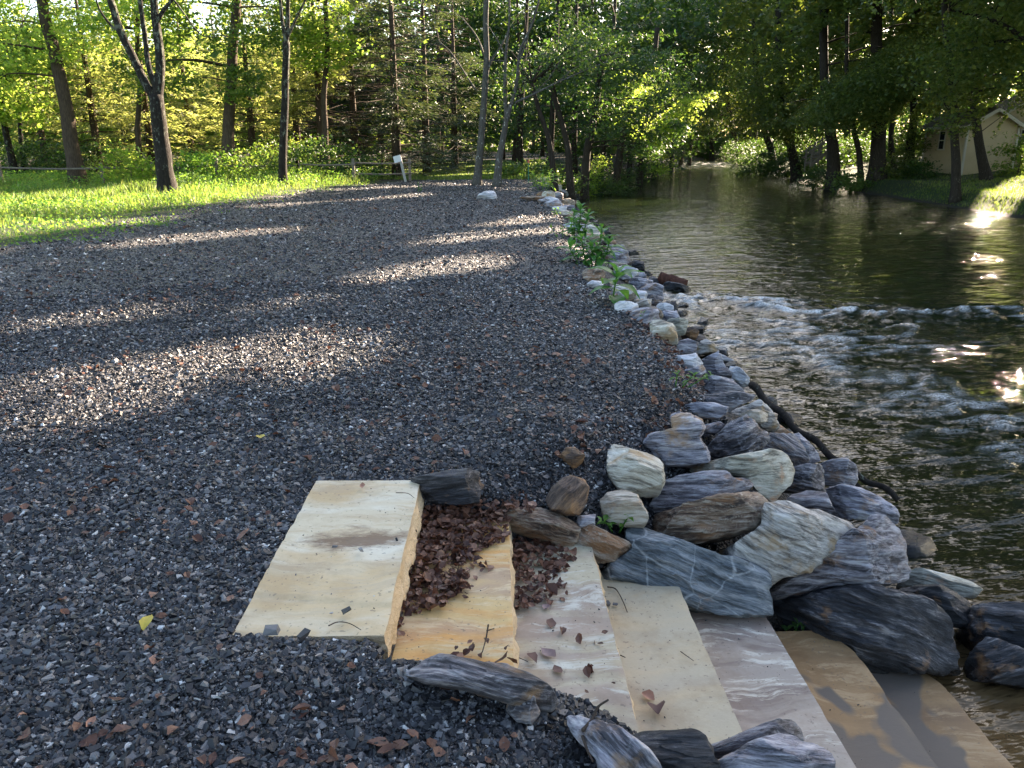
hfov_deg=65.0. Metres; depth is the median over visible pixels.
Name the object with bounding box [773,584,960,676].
boulder
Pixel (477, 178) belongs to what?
grey tree
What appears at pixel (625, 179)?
shrub
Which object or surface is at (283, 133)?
slim tree
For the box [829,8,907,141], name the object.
woodland tree
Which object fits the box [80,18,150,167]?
conifer
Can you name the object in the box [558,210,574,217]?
wall stone
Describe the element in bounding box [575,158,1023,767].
river water
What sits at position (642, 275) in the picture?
wall stone
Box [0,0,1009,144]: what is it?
sky
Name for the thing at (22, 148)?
shrub
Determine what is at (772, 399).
wet stone
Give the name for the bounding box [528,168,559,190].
weed
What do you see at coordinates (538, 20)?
woodland tree
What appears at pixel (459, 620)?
stone step
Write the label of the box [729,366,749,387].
boulder
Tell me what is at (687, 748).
boulder
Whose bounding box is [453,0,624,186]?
pale tree
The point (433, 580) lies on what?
leaf litter
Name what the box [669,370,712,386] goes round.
weed
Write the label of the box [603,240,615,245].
wall stone
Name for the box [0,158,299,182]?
rail fence
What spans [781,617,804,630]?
weed
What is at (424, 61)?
conifer
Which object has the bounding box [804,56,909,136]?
woodland tree
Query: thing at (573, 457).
boulder
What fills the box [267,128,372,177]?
shrub
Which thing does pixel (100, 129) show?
woodland tree
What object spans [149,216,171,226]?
weed
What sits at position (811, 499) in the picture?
boulder
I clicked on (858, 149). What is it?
riverside tree
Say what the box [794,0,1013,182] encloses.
riverside tree
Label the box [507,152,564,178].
shrub
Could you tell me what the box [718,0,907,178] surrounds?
riverside tree
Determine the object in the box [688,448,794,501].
boulder
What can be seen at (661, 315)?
wall stone
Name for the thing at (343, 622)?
twig
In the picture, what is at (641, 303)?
wall stone
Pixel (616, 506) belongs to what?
boulder
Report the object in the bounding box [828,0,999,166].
riverside tree
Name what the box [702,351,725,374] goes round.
boulder
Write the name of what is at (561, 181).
shrub
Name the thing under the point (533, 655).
dead leaf
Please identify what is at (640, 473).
boulder
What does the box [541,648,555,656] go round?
dead leaf
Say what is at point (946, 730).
stone step
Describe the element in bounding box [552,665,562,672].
dead leaf
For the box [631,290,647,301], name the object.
wall stone
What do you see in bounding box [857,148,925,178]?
shrub
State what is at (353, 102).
conifer
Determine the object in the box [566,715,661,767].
boulder
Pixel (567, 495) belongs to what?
boulder
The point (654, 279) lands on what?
wall stone
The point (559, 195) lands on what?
wall stone
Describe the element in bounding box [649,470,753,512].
boulder
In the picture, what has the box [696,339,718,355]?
boulder
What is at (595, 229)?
wall stone
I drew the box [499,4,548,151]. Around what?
woodland tree
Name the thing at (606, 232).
wall stone
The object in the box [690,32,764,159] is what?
riverside tree
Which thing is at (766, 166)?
shrub
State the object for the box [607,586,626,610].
twig
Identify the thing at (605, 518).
weed
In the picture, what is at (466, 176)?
lawn grass
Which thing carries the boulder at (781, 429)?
on the ground at (776, 620)
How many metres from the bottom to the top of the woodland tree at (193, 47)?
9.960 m
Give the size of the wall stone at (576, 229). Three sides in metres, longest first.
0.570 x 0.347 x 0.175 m
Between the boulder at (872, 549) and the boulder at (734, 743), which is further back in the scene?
the boulder at (872, 549)
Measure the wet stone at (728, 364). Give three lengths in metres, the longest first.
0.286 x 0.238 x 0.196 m
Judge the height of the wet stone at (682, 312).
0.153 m
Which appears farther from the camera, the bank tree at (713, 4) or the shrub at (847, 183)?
the bank tree at (713, 4)
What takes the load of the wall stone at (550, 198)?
on the ground at (776, 620)
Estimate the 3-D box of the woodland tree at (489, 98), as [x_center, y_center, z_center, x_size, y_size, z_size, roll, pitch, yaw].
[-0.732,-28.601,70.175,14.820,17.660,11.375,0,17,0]
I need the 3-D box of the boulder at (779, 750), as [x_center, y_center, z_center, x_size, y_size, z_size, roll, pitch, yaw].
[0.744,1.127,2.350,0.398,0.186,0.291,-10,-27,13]
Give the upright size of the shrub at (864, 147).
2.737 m
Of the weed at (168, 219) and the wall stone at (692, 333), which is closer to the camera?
the wall stone at (692, 333)
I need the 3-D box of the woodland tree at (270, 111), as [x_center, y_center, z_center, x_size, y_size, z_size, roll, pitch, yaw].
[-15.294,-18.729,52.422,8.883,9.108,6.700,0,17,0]
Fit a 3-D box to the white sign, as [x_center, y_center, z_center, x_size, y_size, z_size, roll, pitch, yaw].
[-4.571,-8.751,32.845,0.541,1.194,0.105,0,17,0]
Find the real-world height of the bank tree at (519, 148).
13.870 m
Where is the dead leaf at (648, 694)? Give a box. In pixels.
[642,689,654,699]
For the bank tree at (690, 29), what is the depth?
55.20 m
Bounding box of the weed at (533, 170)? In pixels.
[520,168,544,178]
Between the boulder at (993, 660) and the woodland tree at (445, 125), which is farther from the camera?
the woodland tree at (445, 125)
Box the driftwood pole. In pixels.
[748,381,899,501]
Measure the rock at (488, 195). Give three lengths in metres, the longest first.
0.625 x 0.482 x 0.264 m
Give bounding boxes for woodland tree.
[0,115,46,163]
[1,31,98,167]
[13,33,134,166]
[99,44,169,160]
[124,23,238,155]
[126,36,245,164]
[219,31,272,151]
[223,26,334,156]
[290,36,404,165]
[333,0,532,161]
[346,33,418,160]
[378,0,516,155]
[383,1,514,155]
[417,64,468,145]
[418,0,565,159]
[419,0,606,161]
[478,0,604,155]
[497,0,675,158]
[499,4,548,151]
[521,0,654,159]
[536,96,585,152]
[554,87,626,154]
[572,2,717,156]
[573,0,743,170]
[617,1,767,164]
[693,87,727,151]
[709,28,802,158]
[715,3,794,157]
[717,70,774,156]
[788,0,898,157]
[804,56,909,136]
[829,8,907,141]
[894,0,1009,159]
[899,0,1023,159]
[905,97,978,133]
[1014,12,1023,163]
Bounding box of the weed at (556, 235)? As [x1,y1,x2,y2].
[549,223,566,236]
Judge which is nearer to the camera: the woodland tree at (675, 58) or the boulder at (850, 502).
the boulder at (850, 502)
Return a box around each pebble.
[262,624,279,635]
[297,628,310,641]
[341,606,350,614]
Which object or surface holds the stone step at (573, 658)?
on the ground at (776, 620)
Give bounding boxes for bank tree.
[462,0,583,165]
[496,0,603,191]
[497,0,622,170]
[513,7,672,199]
[526,0,633,178]
[558,0,684,186]
[561,27,724,198]
[583,0,707,175]
[594,0,722,183]
[604,0,730,177]
[607,0,738,171]
[667,1,752,165]
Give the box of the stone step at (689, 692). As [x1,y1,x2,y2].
[601,573,741,743]
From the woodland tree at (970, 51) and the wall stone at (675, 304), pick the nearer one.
the wall stone at (675, 304)
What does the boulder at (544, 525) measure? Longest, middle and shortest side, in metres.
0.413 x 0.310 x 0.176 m
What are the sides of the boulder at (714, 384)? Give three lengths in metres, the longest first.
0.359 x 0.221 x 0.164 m
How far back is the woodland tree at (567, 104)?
69.19 m
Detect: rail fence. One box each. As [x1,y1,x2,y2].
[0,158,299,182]
[295,159,355,179]
[351,158,411,180]
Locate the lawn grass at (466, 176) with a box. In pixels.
[290,159,565,179]
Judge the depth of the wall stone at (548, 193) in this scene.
23.04 m
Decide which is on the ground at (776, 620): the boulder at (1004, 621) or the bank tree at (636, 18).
the bank tree at (636, 18)
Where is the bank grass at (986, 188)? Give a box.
[861,172,1023,214]
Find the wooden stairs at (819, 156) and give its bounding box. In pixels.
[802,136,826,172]
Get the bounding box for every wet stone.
[628,249,639,254]
[678,302,688,306]
[678,310,687,315]
[694,334,708,342]
[697,317,709,323]
[719,349,727,355]
[725,361,739,368]
[766,395,777,404]
[777,411,804,424]
[900,530,936,557]
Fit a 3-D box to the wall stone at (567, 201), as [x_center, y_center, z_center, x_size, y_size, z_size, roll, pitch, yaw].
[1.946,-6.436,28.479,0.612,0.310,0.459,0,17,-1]
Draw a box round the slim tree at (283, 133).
[278,0,305,186]
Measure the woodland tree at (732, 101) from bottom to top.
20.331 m
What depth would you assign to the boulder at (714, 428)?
5.04 m
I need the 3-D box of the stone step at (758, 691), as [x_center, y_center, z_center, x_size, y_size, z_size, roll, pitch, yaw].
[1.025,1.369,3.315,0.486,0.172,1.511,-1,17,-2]
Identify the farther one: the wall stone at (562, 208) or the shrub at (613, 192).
the shrub at (613, 192)
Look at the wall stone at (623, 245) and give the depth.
18.01 m
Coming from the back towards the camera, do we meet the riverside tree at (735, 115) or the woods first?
the woods
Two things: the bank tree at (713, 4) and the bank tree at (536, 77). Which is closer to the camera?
the bank tree at (536, 77)
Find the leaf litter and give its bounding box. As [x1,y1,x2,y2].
[397,489,614,692]
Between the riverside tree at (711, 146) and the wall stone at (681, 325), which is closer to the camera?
the wall stone at (681, 325)
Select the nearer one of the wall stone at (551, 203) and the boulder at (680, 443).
the boulder at (680, 443)
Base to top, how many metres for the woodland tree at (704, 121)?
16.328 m
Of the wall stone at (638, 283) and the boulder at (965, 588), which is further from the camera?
the wall stone at (638, 283)
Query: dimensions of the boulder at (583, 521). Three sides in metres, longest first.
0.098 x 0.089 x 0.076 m
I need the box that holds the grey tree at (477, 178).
[347,0,555,184]
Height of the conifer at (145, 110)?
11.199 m
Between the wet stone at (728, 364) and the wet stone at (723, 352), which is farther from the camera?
the wet stone at (723, 352)
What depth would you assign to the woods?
127.83 m
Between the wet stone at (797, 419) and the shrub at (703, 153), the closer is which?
the wet stone at (797, 419)
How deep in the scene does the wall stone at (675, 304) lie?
12.03 m
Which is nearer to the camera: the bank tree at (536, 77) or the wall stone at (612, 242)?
the wall stone at (612, 242)
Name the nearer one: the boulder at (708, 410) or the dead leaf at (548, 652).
the dead leaf at (548, 652)
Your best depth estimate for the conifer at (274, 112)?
46.97 m
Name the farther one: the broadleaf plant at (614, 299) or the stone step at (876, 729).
the broadleaf plant at (614, 299)
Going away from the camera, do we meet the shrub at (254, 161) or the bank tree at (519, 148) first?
the shrub at (254, 161)
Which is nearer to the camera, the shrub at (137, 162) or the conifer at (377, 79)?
the shrub at (137, 162)
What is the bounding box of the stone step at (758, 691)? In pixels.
[689,611,855,767]
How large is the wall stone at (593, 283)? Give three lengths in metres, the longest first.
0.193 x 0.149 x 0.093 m
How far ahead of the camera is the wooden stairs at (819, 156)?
47.58 m
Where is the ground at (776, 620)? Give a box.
[0,144,1023,766]
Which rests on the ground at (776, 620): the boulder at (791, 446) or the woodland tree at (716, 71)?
the woodland tree at (716, 71)
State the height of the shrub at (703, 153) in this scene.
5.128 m
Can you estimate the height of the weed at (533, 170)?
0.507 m
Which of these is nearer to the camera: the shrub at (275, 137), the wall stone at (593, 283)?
the wall stone at (593, 283)
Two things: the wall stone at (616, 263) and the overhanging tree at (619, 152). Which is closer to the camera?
the wall stone at (616, 263)
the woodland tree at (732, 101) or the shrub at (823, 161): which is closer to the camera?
the shrub at (823, 161)
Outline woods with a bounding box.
[134,47,1022,151]
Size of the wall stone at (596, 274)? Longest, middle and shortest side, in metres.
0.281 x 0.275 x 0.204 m
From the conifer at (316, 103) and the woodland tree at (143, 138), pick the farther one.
the woodland tree at (143, 138)
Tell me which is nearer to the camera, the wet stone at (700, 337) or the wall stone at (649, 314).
the wall stone at (649, 314)
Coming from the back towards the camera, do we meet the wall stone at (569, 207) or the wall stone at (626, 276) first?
the wall stone at (569, 207)
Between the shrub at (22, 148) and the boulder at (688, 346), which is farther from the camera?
the shrub at (22, 148)
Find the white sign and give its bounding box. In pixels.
[393,155,406,181]
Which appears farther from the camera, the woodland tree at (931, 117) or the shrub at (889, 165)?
the woodland tree at (931, 117)
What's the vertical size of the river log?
0.416 m
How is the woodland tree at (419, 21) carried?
on the ground at (776, 620)
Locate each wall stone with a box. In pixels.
[519,196,544,200]
[537,199,546,202]
[541,190,554,196]
[543,200,562,207]
[544,196,558,200]
[552,206,566,211]
[554,192,562,200]
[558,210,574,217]
[561,198,574,204]
[563,205,574,210]
[564,222,587,230]
[582,268,604,281]
[583,233,599,242]
[587,225,600,233]
[587,280,602,287]
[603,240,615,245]
[604,228,611,237]
[605,248,629,263]
[607,244,625,248]
[609,262,627,269]
[610,284,636,300]
[614,265,638,279]
[614,301,638,312]
[628,272,646,279]
[628,277,652,289]
[630,307,659,324]
[631,260,644,271]
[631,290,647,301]
[632,298,651,307]
[639,283,663,296]
[647,294,663,306]
[648,276,658,282]
[650,306,663,319]
[650,319,677,344]
[656,303,673,310]
[662,310,679,320]
[667,317,687,335]
[669,302,678,310]
[681,327,698,339]
[692,326,703,332]
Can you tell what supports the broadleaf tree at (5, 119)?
on the ground at (776, 620)
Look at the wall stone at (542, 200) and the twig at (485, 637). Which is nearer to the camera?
the twig at (485, 637)
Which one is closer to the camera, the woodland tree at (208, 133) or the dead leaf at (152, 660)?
the dead leaf at (152, 660)
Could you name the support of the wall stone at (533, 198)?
on the ground at (776, 620)
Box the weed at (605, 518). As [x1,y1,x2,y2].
[597,514,633,532]
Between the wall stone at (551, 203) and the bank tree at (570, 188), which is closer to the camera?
the wall stone at (551, 203)
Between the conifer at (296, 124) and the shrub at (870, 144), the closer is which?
the conifer at (296, 124)
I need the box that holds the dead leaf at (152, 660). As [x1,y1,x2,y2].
[149,653,162,663]
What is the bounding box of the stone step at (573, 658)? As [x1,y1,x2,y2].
[512,542,638,732]
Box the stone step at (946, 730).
[871,672,1013,767]
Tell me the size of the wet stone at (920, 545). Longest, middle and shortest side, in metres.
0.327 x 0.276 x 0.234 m
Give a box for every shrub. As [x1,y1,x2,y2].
[0,130,65,179]
[20,134,153,179]
[81,140,173,184]
[146,145,255,181]
[210,139,312,181]
[235,129,339,175]
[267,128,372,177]
[335,147,403,179]
[482,157,543,177]
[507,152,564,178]
[545,169,593,199]
[574,154,612,196]
[578,170,637,195]
[592,163,645,190]
[612,157,683,179]
[678,122,726,155]
[692,130,743,158]
[709,133,763,159]
[712,137,766,163]
[724,151,785,177]
[736,136,801,166]
[746,147,804,176]
[773,130,845,155]
[781,143,865,175]
[785,164,843,188]
[808,130,886,163]
[821,165,876,192]
[839,131,905,160]
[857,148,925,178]
[867,128,920,157]
[895,154,943,178]
[987,132,1023,175]
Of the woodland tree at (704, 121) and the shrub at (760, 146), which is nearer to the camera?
the shrub at (760, 146)
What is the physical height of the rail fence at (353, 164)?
1.050 m
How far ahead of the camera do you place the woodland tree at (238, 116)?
69.93 m
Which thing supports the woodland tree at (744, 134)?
on the ground at (776, 620)
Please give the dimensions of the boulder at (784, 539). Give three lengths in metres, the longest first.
0.641 x 0.583 x 0.499 m
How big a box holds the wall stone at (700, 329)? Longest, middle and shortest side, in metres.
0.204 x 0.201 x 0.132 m
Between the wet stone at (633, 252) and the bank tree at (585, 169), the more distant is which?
the bank tree at (585, 169)
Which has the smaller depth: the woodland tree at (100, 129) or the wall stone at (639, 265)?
the wall stone at (639, 265)
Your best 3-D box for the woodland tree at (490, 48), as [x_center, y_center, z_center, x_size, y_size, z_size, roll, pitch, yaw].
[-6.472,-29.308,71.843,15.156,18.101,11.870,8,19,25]
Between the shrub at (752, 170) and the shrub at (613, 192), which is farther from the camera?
the shrub at (752, 170)
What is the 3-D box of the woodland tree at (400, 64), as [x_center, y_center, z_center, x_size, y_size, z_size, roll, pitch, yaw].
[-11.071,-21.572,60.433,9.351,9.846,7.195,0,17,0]
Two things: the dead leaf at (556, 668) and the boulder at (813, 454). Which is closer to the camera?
the dead leaf at (556, 668)
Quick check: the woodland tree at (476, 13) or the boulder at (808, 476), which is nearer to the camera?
the boulder at (808, 476)
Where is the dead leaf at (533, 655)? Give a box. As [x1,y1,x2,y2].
[527,652,537,662]
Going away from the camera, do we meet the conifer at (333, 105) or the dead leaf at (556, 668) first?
the dead leaf at (556, 668)
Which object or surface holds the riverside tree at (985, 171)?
on the ground at (776, 620)
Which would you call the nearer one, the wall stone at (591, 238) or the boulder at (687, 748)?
the boulder at (687, 748)
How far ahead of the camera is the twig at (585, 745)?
2.17 m
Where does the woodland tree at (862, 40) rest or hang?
on the ground at (776, 620)
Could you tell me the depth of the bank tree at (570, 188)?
33.83 m
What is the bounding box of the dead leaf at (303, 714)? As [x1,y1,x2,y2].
[292,708,310,719]
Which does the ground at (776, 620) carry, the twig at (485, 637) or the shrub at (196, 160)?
the shrub at (196, 160)
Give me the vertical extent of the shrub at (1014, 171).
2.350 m
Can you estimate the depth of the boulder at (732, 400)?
5.44 m
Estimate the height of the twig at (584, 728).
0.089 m
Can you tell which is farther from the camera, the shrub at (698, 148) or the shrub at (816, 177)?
the shrub at (698, 148)
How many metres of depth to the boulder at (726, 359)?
9.47 m
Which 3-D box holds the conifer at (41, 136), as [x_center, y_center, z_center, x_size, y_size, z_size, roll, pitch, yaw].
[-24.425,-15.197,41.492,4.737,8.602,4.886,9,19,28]
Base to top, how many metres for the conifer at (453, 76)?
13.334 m
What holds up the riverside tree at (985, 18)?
on the ground at (776, 620)
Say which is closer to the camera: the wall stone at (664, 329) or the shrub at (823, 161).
the wall stone at (664, 329)
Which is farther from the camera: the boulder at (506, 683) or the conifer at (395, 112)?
the conifer at (395, 112)
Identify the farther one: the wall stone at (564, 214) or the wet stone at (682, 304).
the wall stone at (564, 214)
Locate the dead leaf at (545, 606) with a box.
[542,604,550,608]
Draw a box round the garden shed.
[920,107,1023,174]
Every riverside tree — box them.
[689,1,793,162]
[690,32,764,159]
[698,0,843,166]
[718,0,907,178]
[749,0,955,188]
[771,0,959,180]
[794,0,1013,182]
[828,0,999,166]
[842,0,1023,116]
[852,0,1013,169]
[870,0,1023,203]
[907,0,1023,180]
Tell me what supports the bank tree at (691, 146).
on the ground at (776, 620)
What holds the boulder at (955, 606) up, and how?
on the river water
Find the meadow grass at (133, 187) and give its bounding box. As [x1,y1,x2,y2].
[0,168,390,244]
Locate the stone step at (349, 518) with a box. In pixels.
[233,480,423,659]
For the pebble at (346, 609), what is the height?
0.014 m
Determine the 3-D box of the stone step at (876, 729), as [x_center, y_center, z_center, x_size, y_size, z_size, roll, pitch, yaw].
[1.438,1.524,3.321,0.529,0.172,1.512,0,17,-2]
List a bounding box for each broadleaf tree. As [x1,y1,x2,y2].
[0,0,89,172]
[0,0,97,176]
[17,0,222,176]
[85,0,329,177]
[198,0,388,175]
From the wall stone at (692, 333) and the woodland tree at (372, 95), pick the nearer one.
the wall stone at (692, 333)
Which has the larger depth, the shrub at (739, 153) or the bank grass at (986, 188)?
the shrub at (739, 153)
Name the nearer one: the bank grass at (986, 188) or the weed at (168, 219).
the weed at (168, 219)
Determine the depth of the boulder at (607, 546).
3.89 m
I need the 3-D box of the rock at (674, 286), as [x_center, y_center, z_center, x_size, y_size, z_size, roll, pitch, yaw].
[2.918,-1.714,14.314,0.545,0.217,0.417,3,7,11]
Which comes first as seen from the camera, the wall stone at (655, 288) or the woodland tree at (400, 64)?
the wall stone at (655, 288)
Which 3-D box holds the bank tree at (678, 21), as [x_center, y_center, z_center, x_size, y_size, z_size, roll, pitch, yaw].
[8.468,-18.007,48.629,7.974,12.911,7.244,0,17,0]
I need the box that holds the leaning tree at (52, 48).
[0,0,224,185]
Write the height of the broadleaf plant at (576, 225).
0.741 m
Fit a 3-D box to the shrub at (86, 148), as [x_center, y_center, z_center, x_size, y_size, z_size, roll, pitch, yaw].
[-19.219,-10.292,36.604,5.825,2.212,4.341,-8,19,-25]
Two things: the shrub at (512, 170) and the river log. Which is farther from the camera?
the shrub at (512, 170)
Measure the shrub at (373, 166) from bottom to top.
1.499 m
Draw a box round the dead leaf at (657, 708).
[647,700,664,713]
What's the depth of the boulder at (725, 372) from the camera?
7.13 m
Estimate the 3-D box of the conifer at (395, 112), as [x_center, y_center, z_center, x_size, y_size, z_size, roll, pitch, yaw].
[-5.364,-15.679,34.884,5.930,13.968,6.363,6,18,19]
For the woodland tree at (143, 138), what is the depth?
54.15 m
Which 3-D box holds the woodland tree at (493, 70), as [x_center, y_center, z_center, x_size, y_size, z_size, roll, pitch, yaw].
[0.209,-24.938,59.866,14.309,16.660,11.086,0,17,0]
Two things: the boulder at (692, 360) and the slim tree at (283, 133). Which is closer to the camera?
the boulder at (692, 360)
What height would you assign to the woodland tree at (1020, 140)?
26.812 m
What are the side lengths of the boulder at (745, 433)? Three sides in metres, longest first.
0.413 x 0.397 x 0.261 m
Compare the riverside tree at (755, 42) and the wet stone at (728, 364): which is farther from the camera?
the riverside tree at (755, 42)
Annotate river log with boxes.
[657,272,687,285]
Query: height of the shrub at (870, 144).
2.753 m
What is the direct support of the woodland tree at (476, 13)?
on the ground at (776, 620)
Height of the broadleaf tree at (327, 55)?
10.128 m
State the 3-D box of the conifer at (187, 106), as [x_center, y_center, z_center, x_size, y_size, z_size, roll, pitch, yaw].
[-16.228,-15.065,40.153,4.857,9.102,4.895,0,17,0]
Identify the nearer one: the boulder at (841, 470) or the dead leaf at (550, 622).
the dead leaf at (550, 622)
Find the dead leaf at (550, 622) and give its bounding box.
[546,618,555,627]
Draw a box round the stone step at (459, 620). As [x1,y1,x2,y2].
[392,513,519,667]
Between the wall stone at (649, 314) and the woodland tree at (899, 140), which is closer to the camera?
the wall stone at (649, 314)
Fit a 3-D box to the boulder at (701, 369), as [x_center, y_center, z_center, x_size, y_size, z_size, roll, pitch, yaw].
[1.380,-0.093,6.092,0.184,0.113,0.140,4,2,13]
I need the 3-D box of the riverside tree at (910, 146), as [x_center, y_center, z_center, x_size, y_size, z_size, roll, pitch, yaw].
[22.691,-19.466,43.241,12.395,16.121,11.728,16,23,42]
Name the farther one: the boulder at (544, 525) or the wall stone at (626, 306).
the wall stone at (626, 306)
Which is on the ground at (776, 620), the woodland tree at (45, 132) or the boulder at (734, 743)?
the woodland tree at (45, 132)
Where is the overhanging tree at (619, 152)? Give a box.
[567,27,727,190]
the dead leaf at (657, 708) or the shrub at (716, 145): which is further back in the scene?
the shrub at (716, 145)
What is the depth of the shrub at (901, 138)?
70.12 m
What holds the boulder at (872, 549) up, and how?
on the ground at (776, 620)
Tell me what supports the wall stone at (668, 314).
on the ground at (776, 620)
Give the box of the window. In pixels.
[937,131,946,149]
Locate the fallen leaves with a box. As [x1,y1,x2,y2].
[0,193,707,767]
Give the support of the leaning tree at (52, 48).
on the ground at (776, 620)
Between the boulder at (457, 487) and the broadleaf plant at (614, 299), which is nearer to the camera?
the boulder at (457, 487)
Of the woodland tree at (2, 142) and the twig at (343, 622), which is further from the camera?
the woodland tree at (2, 142)
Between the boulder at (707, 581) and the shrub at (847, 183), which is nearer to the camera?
the boulder at (707, 581)
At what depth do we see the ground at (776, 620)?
10.61 m
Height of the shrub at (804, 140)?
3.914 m
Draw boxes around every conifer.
[0,0,92,171]
[37,0,152,177]
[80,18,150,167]
[88,1,204,175]
[141,1,241,174]
[179,0,262,170]
[194,0,306,170]
[237,0,316,164]
[241,0,346,174]
[265,0,370,171]
[289,4,377,167]
[300,0,412,172]
[333,0,463,179]
[337,0,421,164]
[360,0,478,173]
[406,0,503,168]
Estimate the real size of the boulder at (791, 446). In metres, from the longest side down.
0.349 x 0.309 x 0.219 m
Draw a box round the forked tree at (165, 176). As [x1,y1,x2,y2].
[95,0,215,196]
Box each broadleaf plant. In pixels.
[556,223,626,267]
[561,200,597,242]
[588,262,642,303]
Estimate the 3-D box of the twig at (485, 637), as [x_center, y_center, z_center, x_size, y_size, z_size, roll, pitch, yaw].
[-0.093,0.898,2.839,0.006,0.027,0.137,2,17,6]
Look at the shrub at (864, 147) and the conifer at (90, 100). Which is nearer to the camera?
the conifer at (90, 100)
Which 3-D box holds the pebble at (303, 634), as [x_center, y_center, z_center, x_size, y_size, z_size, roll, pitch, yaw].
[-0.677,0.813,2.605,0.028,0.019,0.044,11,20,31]
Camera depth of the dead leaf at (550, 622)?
3.27 m
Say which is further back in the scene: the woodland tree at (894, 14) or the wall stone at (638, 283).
the woodland tree at (894, 14)
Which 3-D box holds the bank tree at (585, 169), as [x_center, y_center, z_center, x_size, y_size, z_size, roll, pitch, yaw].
[5.295,-11.844,36.227,8.232,7.704,5.822,0,17,0]
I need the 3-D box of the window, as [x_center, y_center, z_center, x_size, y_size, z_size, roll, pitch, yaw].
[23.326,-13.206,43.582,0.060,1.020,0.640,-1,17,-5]
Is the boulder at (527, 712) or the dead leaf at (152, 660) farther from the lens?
the dead leaf at (152, 660)
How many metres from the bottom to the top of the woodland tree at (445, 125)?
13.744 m
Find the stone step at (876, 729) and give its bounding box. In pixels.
[775,631,937,767]
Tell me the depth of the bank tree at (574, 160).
49.12 m
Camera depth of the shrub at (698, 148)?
125.55 m
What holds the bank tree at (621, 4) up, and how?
on the ground at (776, 620)
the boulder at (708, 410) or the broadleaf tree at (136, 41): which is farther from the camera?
the broadleaf tree at (136, 41)
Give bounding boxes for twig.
[328,621,360,629]
[482,624,488,652]
[581,699,608,731]
[581,735,593,761]
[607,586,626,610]
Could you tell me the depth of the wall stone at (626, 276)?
13.02 m
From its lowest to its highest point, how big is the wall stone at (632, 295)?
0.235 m
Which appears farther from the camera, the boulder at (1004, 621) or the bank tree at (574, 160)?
the bank tree at (574, 160)
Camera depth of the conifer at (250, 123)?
38.40 m
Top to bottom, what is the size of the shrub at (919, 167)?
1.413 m
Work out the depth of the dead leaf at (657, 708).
2.96 m
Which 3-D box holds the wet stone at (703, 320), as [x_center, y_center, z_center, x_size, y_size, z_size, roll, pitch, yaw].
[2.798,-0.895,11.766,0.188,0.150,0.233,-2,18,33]
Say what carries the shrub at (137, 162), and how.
on the ground at (776, 620)
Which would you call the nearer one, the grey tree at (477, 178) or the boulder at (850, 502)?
the boulder at (850, 502)
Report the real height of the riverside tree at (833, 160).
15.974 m
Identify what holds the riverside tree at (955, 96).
on the ground at (776, 620)
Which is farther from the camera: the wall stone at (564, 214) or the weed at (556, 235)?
the wall stone at (564, 214)
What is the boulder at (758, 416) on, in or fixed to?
on the boulder at (771, 424)
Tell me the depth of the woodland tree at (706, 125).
86.27 m
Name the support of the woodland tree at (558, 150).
on the ground at (776, 620)
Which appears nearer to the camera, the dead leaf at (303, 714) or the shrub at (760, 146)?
the dead leaf at (303, 714)
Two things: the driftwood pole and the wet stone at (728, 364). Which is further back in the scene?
the wet stone at (728, 364)
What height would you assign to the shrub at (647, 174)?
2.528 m
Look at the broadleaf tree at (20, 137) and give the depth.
35.12 m
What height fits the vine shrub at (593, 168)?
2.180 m
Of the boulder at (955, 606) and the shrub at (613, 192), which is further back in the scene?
the shrub at (613, 192)
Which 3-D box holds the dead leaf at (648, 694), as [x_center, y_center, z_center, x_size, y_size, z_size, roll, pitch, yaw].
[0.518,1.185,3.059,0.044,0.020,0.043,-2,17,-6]
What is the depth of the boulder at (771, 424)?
5.66 m
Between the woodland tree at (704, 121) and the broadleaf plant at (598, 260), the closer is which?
the broadleaf plant at (598, 260)
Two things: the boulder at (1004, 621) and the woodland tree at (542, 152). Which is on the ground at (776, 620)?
the woodland tree at (542, 152)
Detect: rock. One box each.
[476,191,496,198]
[663,281,690,291]
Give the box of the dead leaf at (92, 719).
[86,716,95,726]
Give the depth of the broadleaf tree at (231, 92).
32.05 m
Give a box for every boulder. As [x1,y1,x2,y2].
[404,653,558,711]
[411,468,483,505]
[500,506,580,545]
[506,696,539,723]
[545,475,589,515]
[560,447,584,469]
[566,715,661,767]
[576,514,595,527]
[576,524,630,563]
[600,490,648,527]
[602,527,773,617]
[606,444,664,497]
[632,728,720,767]
[643,411,710,467]
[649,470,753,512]
[652,491,767,543]
[672,338,698,353]
[675,353,702,368]
[684,365,706,376]
[685,402,728,418]
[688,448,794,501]
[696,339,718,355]
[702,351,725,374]
[702,375,743,393]
[702,391,754,412]
[703,421,724,436]
[707,414,769,459]
[711,718,804,758]
[715,367,731,378]
[718,500,854,584]
[718,733,835,767]
[721,354,733,362]
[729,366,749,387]
[731,399,779,432]
[738,409,767,423]
[757,432,809,465]
[770,514,910,601]
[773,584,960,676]
[774,425,792,433]
[782,463,825,493]
[787,490,837,516]
[794,432,820,463]
[819,457,858,486]
[826,484,899,523]
[896,568,982,598]
[898,584,970,628]
[956,601,1023,650]
[963,637,1023,688]

